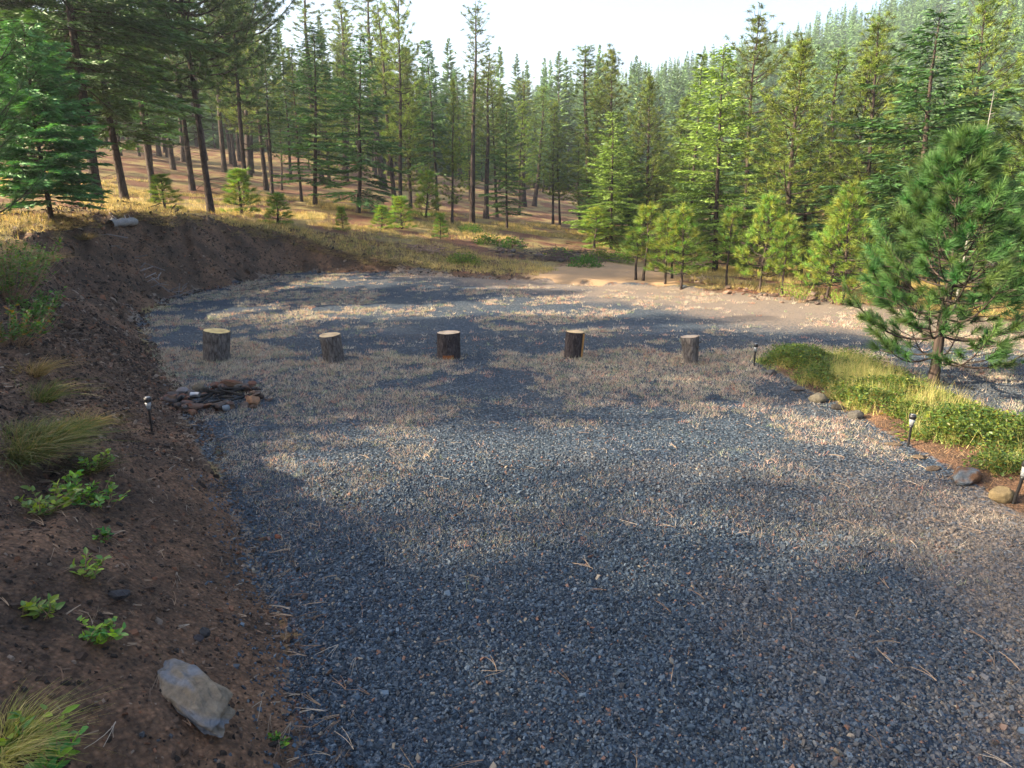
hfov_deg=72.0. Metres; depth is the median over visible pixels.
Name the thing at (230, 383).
stone slab
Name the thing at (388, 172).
fir tree
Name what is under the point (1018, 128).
pine tree
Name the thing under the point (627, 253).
young pine
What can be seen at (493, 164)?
pine tree
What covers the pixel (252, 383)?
rock
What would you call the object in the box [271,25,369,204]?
fir tree
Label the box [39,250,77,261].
grass tussock
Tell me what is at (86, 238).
grass tussock
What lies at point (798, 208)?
fir tree
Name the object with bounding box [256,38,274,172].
pine tree
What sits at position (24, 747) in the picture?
grass tussock
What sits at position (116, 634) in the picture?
seedling plant
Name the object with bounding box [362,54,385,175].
pine tree
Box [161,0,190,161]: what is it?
pine tree
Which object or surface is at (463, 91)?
conifer tree
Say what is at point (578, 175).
pine tree
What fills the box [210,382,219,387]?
rock
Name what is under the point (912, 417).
path light
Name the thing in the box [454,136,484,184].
fir tree
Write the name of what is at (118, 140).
fir tree
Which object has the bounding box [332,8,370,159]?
conifer tree
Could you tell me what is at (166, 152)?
fir tree
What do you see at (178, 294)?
fallen branches
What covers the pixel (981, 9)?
pine tree
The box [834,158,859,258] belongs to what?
fir tree
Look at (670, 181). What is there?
pine tree
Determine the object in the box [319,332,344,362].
log round
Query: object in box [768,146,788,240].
pine tree
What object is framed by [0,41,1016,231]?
hills
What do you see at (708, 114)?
conifer tree
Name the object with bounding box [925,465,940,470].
rock
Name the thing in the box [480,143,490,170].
fir tree
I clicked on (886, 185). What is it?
fir tree
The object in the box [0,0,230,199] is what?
fir tree
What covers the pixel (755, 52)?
pine tree
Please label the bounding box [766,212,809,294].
young pine
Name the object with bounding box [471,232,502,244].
bush
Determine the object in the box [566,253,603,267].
bush
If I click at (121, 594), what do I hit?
rock
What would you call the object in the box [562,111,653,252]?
fir tree
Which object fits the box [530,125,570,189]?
fir tree
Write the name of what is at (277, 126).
fir tree
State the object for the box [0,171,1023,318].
meadow grass
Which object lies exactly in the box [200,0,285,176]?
pine tree
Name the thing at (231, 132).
fir tree
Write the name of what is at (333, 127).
pine tree
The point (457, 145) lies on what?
pine tree
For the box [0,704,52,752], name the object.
seedling plant
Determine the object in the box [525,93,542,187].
conifer tree
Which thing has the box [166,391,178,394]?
rock
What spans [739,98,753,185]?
conifer tree
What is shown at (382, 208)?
pine sapling
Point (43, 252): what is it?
leafy shrub
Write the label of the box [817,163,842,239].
pine tree
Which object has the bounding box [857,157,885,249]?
pine tree
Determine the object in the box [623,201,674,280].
young pine
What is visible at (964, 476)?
rock
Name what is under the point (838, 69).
pine tree
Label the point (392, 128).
pine tree
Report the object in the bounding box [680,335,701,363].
log round
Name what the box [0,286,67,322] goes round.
leafy shrub
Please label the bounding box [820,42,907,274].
pine tree
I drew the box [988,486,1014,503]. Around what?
rock
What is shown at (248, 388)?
rock
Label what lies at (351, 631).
rock
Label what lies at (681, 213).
young pine
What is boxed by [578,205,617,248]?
young pine
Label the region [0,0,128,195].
fir tree
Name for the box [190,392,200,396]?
tin can
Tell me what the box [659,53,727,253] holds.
fir tree
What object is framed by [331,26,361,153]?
conifer tree
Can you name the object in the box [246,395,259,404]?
rock
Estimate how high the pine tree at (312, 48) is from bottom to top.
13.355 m
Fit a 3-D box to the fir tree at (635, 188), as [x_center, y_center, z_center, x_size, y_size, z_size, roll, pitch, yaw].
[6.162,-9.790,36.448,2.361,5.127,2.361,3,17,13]
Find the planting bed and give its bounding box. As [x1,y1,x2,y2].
[769,360,1023,515]
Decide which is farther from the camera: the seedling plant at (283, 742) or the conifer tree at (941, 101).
the conifer tree at (941, 101)
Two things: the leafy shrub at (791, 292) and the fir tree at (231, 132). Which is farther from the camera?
the fir tree at (231, 132)
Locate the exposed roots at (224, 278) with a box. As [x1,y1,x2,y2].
[171,245,281,290]
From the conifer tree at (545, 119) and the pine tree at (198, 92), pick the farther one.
the conifer tree at (545, 119)
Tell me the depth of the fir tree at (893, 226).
21.35 m
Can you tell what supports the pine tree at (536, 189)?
on the forest floor
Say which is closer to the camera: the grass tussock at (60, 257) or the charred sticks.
the charred sticks
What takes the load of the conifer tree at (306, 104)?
on the hills
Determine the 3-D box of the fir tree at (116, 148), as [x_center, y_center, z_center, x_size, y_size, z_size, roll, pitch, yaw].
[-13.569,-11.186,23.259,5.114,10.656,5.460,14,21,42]
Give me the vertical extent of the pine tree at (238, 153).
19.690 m
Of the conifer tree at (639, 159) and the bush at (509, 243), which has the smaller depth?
the bush at (509, 243)
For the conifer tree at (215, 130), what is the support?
on the hills
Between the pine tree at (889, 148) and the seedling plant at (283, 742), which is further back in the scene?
the pine tree at (889, 148)
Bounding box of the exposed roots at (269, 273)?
[226,251,320,279]
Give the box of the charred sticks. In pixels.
[170,385,261,406]
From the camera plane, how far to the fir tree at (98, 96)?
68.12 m
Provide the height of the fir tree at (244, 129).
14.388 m
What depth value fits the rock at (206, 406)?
8.03 m
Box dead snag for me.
[954,93,995,304]
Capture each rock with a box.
[107,589,130,600]
[161,394,178,403]
[163,396,177,401]
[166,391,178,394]
[173,402,181,407]
[175,387,188,393]
[188,408,198,414]
[189,403,203,408]
[192,383,205,391]
[193,634,203,641]
[199,627,210,637]
[202,403,212,408]
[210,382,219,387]
[210,402,223,408]
[222,405,229,411]
[238,401,248,407]
[242,385,251,390]
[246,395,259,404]
[248,381,256,386]
[348,628,356,634]
[765,369,776,374]
[790,385,804,390]
[808,392,826,402]
[831,404,843,409]
[847,410,863,419]
[884,442,902,445]
[912,454,926,458]
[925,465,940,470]
[953,466,981,485]
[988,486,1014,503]
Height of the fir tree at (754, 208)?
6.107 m
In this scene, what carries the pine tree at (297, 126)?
on the forest floor
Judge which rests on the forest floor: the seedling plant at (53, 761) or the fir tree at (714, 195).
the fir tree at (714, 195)
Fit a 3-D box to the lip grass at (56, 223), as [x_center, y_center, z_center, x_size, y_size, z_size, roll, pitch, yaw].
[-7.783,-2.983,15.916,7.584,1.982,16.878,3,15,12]
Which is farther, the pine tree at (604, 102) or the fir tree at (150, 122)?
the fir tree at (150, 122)
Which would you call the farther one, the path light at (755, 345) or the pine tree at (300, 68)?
the pine tree at (300, 68)
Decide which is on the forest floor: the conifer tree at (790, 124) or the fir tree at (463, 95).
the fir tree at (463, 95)
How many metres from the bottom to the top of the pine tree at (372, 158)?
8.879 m
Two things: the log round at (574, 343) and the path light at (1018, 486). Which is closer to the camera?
the path light at (1018, 486)
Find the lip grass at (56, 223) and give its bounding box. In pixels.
[0,206,429,268]
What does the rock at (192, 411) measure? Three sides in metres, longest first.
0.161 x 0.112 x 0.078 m
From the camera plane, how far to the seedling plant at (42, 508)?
4.05 m
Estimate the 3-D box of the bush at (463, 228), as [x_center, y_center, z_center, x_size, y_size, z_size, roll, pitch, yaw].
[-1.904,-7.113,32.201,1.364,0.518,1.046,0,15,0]
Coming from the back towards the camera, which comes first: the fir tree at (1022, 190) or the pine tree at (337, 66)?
the pine tree at (337, 66)
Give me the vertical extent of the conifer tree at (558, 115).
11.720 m
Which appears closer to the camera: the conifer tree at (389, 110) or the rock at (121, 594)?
the rock at (121, 594)
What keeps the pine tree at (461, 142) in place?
on the forest floor
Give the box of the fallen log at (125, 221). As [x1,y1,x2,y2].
[107,215,138,226]
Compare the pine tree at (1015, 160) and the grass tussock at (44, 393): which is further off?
the pine tree at (1015, 160)
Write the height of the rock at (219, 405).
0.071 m
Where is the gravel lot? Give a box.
[126,264,1023,767]
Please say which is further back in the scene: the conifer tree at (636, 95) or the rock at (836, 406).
the conifer tree at (636, 95)
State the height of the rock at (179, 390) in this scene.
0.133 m
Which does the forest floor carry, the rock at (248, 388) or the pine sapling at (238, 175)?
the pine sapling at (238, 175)
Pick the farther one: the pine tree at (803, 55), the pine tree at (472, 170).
the pine tree at (472, 170)
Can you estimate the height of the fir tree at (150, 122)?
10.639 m
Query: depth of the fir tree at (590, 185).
41.43 m
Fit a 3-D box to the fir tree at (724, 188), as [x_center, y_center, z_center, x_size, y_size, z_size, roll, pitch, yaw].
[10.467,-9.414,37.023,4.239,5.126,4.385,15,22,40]
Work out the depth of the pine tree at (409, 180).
43.93 m
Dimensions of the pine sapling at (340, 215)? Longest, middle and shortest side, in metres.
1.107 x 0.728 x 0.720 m
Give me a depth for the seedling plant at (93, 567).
3.46 m
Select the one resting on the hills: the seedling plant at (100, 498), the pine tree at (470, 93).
the pine tree at (470, 93)
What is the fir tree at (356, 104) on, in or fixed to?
on the forest floor
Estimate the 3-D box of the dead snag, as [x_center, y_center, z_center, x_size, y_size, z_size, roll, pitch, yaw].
[9.433,-3.611,14.335,0.751,4.404,0.717,0,15,0]
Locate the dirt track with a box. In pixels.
[528,261,705,288]
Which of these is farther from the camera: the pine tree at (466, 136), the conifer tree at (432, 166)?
the conifer tree at (432, 166)
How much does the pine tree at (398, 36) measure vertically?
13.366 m
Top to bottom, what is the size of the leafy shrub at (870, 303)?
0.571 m
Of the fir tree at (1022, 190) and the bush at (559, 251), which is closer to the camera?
the fir tree at (1022, 190)
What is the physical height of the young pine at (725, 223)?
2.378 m
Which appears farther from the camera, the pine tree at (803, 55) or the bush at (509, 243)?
the bush at (509, 243)
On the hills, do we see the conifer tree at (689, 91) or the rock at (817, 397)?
the conifer tree at (689, 91)
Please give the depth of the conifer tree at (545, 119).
94.96 m
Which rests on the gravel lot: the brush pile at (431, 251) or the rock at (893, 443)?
the rock at (893, 443)
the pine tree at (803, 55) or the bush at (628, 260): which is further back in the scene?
the bush at (628, 260)
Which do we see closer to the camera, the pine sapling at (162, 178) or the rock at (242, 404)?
the rock at (242, 404)
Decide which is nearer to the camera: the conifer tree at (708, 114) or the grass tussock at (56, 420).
the grass tussock at (56, 420)
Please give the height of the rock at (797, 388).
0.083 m
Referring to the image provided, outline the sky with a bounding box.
[33,0,1003,112]
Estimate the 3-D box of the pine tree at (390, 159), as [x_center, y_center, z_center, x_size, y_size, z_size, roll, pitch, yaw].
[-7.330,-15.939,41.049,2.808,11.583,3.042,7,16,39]
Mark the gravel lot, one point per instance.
(766, 316)
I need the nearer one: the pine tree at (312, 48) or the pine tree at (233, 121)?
the pine tree at (233, 121)
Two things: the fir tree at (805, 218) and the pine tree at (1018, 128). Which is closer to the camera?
the pine tree at (1018, 128)
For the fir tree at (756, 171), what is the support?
on the forest floor
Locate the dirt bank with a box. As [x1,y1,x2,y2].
[0,210,755,767]
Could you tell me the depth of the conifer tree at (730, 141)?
92.35 m
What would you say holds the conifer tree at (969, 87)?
on the hills
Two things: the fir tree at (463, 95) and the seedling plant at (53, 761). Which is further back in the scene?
the fir tree at (463, 95)
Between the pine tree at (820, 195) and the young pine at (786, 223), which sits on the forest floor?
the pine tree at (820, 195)
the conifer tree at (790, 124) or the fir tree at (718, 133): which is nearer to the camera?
the fir tree at (718, 133)
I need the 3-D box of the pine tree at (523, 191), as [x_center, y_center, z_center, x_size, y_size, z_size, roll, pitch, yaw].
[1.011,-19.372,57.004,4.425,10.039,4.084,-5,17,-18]
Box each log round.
[202,328,230,361]
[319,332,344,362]
[436,330,460,359]
[564,330,584,358]
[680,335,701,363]
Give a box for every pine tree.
[0,22,62,215]
[1,5,65,165]
[85,26,132,141]
[109,0,286,212]
[135,7,161,156]
[160,0,298,200]
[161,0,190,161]
[169,0,212,160]
[198,0,230,172]
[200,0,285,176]
[202,6,237,166]
[203,17,232,164]
[207,17,281,171]
[220,6,257,183]
[222,0,300,190]
[225,4,257,161]
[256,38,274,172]
[267,92,287,189]
[271,0,345,183]
[282,46,306,201]
[284,50,318,103]
[295,45,333,157]
[301,105,313,168]
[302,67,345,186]
[316,37,361,181]
[318,105,335,178]
[321,93,341,154]
[323,0,369,180]
[332,54,353,143]
[340,0,416,187]
[340,62,371,174]
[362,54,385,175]
[362,103,378,170]
[364,0,409,209]
[364,0,429,209]
[371,43,435,207]
[376,51,411,166]
[385,94,405,158]
[426,113,436,187]
[433,77,468,223]
[447,0,497,223]
[448,100,465,179]
[454,71,485,171]
[458,123,483,200]
[461,115,476,179]
[467,50,514,218]
[468,64,520,217]
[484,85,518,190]
[485,120,498,182]
[495,99,545,214]
[505,77,549,206]
[526,86,562,206]
[532,98,574,223]
[541,118,577,224]
[545,44,618,229]
[560,128,597,226]
[568,152,601,208]
[572,43,652,238]
[574,151,600,215]
[618,72,690,246]
[618,147,645,235]
[638,149,669,238]
[642,154,659,201]
[649,95,708,234]
[655,155,690,206]
[658,146,701,222]
[662,143,706,245]
[701,2,815,264]
[730,31,860,278]
[739,142,774,252]
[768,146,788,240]
[800,45,884,267]
[808,164,825,256]
[815,10,933,283]
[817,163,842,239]
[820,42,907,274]
[835,117,1023,385]
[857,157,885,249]
[860,107,906,237]
[890,0,1023,273]
[896,142,921,264]
[949,56,1023,283]
[991,150,1023,266]
[1005,122,1023,262]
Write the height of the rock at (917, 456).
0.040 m
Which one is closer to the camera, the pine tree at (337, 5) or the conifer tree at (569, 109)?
the pine tree at (337, 5)
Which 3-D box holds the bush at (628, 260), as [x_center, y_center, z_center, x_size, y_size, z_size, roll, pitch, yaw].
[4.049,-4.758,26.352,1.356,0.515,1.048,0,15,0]
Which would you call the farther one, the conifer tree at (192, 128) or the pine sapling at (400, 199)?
the conifer tree at (192, 128)
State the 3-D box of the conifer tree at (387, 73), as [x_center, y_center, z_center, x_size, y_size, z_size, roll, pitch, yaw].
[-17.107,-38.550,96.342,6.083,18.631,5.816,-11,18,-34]
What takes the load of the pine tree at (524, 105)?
on the forest floor
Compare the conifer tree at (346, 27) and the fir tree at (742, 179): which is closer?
the fir tree at (742, 179)
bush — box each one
[444,251,480,264]
[457,223,484,232]
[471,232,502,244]
[495,236,527,248]
[543,247,572,257]
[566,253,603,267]
[585,249,614,261]
[605,250,635,263]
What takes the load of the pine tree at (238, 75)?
on the forest floor
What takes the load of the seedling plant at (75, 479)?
on the dirt bank
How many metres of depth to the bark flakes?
10.57 m
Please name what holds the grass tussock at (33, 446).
on the dirt bank
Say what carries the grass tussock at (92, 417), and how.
on the dirt bank
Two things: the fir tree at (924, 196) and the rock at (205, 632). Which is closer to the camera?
the rock at (205, 632)
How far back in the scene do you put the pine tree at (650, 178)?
45.58 m
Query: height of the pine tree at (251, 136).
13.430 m
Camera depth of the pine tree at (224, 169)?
53.10 m
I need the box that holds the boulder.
[157,658,235,737]
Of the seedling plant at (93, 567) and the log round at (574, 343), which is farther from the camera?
the log round at (574, 343)
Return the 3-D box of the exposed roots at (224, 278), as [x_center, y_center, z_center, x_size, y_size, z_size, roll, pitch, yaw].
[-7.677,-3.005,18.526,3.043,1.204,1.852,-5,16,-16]
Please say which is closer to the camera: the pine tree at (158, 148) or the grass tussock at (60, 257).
the grass tussock at (60, 257)
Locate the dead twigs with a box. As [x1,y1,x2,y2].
[679,264,711,283]
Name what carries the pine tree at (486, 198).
on the forest floor
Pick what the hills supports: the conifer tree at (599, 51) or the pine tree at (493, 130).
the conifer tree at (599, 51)
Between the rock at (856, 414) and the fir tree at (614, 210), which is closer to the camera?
the rock at (856, 414)
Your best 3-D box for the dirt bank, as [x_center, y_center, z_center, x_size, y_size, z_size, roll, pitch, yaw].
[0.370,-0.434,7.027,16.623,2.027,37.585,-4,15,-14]
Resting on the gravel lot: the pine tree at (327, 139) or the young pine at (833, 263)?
the young pine at (833, 263)
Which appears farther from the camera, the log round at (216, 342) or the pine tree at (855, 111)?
the pine tree at (855, 111)
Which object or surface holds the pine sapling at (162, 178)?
on the forest floor
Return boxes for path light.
[143,396,152,430]
[753,343,757,365]
[907,413,916,446]
[1011,461,1023,503]
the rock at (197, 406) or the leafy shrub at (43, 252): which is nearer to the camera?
the rock at (197, 406)
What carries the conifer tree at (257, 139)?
on the hills
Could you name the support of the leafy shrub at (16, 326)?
on the dirt bank
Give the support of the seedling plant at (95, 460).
on the dirt bank
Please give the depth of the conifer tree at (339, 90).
91.70 m
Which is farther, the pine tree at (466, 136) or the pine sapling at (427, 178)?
the pine tree at (466, 136)
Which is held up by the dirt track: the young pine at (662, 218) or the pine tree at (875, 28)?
the young pine at (662, 218)
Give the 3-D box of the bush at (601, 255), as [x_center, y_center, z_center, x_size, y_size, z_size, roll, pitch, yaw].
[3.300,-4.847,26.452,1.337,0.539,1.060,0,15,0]
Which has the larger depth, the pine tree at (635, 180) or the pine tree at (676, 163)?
the pine tree at (635, 180)
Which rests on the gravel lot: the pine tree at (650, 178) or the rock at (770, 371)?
the rock at (770, 371)
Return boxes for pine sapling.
[147,173,184,209]
[216,166,263,214]
[257,192,294,223]
[335,204,349,230]
[367,205,393,229]
[386,195,418,228]
[407,167,441,217]
[431,213,448,238]
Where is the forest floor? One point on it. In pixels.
(138, 170)
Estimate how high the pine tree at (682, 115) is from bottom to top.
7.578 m
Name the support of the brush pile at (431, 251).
on the forest floor
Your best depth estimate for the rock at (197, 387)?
8.84 m
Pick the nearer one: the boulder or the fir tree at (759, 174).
the boulder
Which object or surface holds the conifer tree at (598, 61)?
on the hills
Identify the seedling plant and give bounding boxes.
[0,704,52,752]
[5,704,87,767]
[14,480,82,515]
[18,592,64,619]
[61,469,100,500]
[67,475,129,510]
[69,547,111,580]
[76,448,114,472]
[77,615,128,643]
[92,526,114,542]
[268,730,290,747]
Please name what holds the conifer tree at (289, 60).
on the hills
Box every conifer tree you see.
[172,35,216,146]
[200,87,226,147]
[253,88,279,150]
[283,51,306,153]
[299,56,312,154]
[309,10,340,153]
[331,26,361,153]
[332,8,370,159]
[339,26,362,156]
[377,27,402,162]
[378,37,389,164]
[411,64,433,167]
[456,74,470,175]
[475,98,493,181]
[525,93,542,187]
[533,77,554,187]
[538,51,579,186]
[548,103,565,187]
[562,90,576,188]
[580,45,608,184]
[580,54,606,172]
[627,81,644,150]
[638,73,658,162]
[638,121,645,167]
[641,98,655,181]
[669,93,682,185]
[672,80,699,168]
[676,77,704,157]
[697,66,721,164]
[711,60,739,190]
[722,98,737,191]
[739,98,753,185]
[776,52,801,178]
[787,75,806,158]
[934,58,954,136]
[961,70,973,121]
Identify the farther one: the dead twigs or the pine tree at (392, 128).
the pine tree at (392, 128)
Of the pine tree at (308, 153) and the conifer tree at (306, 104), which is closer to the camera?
the pine tree at (308, 153)
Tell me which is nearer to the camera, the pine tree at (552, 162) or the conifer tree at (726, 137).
the pine tree at (552, 162)
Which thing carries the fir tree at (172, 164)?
on the forest floor
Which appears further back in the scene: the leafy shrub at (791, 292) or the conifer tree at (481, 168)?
the conifer tree at (481, 168)
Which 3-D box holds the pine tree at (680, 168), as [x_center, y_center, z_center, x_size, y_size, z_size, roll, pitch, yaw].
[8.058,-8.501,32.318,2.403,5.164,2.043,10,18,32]
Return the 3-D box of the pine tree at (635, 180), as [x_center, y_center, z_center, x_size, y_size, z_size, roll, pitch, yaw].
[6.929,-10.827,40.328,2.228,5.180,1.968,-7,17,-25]
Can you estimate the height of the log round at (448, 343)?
0.410 m
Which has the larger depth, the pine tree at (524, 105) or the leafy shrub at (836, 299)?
the pine tree at (524, 105)
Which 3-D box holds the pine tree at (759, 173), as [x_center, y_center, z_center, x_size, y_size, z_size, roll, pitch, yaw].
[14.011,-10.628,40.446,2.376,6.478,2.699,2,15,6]
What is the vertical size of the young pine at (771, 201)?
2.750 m
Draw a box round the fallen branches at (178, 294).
[102,234,198,296]
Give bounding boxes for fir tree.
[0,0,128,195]
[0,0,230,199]
[0,18,115,221]
[11,0,204,199]
[82,2,108,148]
[87,3,185,200]
[90,42,152,155]
[101,31,178,157]
[120,7,188,169]
[124,43,176,163]
[129,0,217,190]
[152,45,177,156]
[210,46,279,172]
[215,78,263,157]
[237,34,291,193]
[264,53,313,179]
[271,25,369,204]
[307,35,412,212]
[365,52,395,175]
[370,45,442,179]
[403,40,470,210]
[442,67,470,180]
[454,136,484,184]
[478,97,531,228]
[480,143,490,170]
[527,123,561,192]
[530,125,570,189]
[543,146,556,191]
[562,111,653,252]
[569,150,599,222]
[576,135,636,244]
[613,138,655,239]
[615,143,651,231]
[651,154,670,238]
[656,43,796,273]
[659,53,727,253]
[687,144,741,248]
[693,154,736,253]
[710,115,820,264]
[710,132,759,239]
[720,161,743,248]
[747,150,776,249]
[748,130,854,274]
[749,130,770,247]
[768,145,823,261]
[772,148,824,258]
[796,5,1022,291]
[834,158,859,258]
[855,68,938,256]
[875,113,961,267]
[882,101,1018,283]
[962,171,1023,320]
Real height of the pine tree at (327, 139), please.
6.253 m
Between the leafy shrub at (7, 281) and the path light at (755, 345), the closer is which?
the leafy shrub at (7, 281)
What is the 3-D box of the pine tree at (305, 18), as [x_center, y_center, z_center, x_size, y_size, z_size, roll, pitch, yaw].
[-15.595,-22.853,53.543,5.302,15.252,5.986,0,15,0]
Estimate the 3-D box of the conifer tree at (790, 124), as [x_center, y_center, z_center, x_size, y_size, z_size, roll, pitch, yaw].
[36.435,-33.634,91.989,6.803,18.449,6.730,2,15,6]
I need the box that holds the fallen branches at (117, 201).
[116,200,178,212]
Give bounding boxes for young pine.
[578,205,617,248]
[615,224,657,279]
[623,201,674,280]
[642,211,692,283]
[654,201,709,289]
[656,233,693,277]
[708,204,750,285]
[732,190,796,291]
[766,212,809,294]
[791,203,868,301]
[801,179,894,304]
[843,239,901,303]
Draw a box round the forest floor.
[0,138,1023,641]
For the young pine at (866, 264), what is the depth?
16.25 m
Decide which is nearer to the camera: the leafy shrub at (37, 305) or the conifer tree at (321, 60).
the leafy shrub at (37, 305)
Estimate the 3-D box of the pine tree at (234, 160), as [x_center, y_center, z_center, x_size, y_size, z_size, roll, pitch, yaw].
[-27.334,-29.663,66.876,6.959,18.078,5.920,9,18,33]
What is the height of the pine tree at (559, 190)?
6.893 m
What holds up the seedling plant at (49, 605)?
on the dirt bank
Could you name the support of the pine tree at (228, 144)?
on the forest floor
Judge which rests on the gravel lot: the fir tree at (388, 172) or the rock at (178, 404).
the rock at (178, 404)
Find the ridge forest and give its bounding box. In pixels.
[48,0,1023,184]
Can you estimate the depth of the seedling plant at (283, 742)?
3.13 m
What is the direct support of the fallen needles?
on the gravel lot
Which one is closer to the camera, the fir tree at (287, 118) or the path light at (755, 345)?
the path light at (755, 345)
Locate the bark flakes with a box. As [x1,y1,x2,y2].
[196,350,710,365]
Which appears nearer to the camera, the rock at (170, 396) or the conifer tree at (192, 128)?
the rock at (170, 396)
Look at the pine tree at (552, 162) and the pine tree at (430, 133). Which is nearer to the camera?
the pine tree at (552, 162)
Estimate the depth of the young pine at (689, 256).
20.20 m
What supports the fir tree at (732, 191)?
on the forest floor
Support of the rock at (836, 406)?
on the gravel lot
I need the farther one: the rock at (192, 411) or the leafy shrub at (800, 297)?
the leafy shrub at (800, 297)
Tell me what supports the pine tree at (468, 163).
on the forest floor
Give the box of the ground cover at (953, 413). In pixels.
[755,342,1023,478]
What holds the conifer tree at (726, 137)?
on the hills
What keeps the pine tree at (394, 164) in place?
on the hills
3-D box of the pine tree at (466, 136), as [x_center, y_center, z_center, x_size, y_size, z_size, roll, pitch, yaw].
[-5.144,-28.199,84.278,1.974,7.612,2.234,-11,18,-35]
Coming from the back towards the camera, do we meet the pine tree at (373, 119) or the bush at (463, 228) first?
the pine tree at (373, 119)
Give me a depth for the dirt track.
20.97 m
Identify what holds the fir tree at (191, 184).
on the forest floor
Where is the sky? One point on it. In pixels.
(655, 31)
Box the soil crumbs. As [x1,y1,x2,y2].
[0,203,512,767]
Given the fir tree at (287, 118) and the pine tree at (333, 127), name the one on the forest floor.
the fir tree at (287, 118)
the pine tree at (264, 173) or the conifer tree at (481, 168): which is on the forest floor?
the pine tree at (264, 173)
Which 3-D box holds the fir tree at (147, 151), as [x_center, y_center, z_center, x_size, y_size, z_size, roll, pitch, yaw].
[-15.777,-12.992,29.847,4.642,10.657,4.771,12,19,32]
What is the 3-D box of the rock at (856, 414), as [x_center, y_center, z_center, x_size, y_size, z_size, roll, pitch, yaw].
[3.813,0.352,7.812,0.178,0.122,0.123,3,15,11]
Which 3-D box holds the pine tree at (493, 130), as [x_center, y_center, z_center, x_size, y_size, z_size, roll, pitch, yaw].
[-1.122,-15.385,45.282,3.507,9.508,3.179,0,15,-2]
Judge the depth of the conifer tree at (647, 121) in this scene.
97.64 m
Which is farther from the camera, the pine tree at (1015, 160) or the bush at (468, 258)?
the pine tree at (1015, 160)
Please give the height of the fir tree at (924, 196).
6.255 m
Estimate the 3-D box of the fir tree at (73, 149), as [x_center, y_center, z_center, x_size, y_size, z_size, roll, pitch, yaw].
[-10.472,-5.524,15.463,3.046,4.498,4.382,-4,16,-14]
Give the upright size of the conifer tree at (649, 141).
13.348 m
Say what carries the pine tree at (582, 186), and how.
on the forest floor
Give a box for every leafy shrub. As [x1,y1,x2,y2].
[0,235,68,302]
[0,242,60,275]
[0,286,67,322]
[0,298,62,347]
[776,280,796,299]
[789,282,813,302]
[825,288,852,304]
[861,284,874,305]
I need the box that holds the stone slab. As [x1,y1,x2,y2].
[220,379,242,386]
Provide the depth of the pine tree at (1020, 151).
44.11 m
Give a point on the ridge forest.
(910, 17)
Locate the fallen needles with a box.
[0,292,1020,767]
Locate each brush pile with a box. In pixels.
[395,243,468,255]
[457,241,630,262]
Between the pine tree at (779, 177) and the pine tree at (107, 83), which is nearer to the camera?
the pine tree at (779, 177)
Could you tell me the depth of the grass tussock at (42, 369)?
6.67 m
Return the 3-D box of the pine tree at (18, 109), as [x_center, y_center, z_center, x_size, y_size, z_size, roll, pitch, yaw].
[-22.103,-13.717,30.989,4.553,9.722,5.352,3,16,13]
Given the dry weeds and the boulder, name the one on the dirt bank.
the boulder
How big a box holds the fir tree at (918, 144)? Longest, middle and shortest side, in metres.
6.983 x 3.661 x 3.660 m
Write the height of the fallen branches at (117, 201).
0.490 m
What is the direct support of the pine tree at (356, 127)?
on the forest floor
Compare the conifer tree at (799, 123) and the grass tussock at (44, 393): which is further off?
the conifer tree at (799, 123)
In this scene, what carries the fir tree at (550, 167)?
on the forest floor
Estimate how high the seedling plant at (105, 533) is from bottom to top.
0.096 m
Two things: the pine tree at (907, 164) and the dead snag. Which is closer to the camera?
the dead snag
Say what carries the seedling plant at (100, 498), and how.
on the dirt bank
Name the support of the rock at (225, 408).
on the gravel lot
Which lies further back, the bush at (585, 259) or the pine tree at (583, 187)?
the pine tree at (583, 187)
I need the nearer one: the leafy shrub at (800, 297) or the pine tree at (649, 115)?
the leafy shrub at (800, 297)
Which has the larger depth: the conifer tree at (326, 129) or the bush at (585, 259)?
the conifer tree at (326, 129)
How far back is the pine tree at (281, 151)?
44.51 m
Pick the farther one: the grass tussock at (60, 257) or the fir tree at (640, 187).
the fir tree at (640, 187)
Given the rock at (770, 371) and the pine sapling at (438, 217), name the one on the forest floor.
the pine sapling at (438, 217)
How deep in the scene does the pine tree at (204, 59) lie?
24.73 m
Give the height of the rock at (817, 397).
0.125 m
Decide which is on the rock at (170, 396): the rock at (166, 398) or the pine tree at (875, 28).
the rock at (166, 398)
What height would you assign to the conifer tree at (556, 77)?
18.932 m
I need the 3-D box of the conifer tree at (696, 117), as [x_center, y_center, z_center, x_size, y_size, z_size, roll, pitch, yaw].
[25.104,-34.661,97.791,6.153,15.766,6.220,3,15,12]
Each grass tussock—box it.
[0,404,140,477]
[0,675,118,767]
[2,353,91,377]
[8,403,130,449]
[14,372,105,403]
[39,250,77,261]
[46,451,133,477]
[49,405,137,428]
[72,231,101,239]
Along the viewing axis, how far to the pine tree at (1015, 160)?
26.66 m
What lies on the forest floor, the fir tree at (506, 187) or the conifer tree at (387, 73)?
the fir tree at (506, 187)
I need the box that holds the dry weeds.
[142,272,1023,695]
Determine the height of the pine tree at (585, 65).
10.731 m
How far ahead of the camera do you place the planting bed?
6.70 m
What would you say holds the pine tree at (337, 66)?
on the forest floor
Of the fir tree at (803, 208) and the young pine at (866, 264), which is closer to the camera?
the young pine at (866, 264)

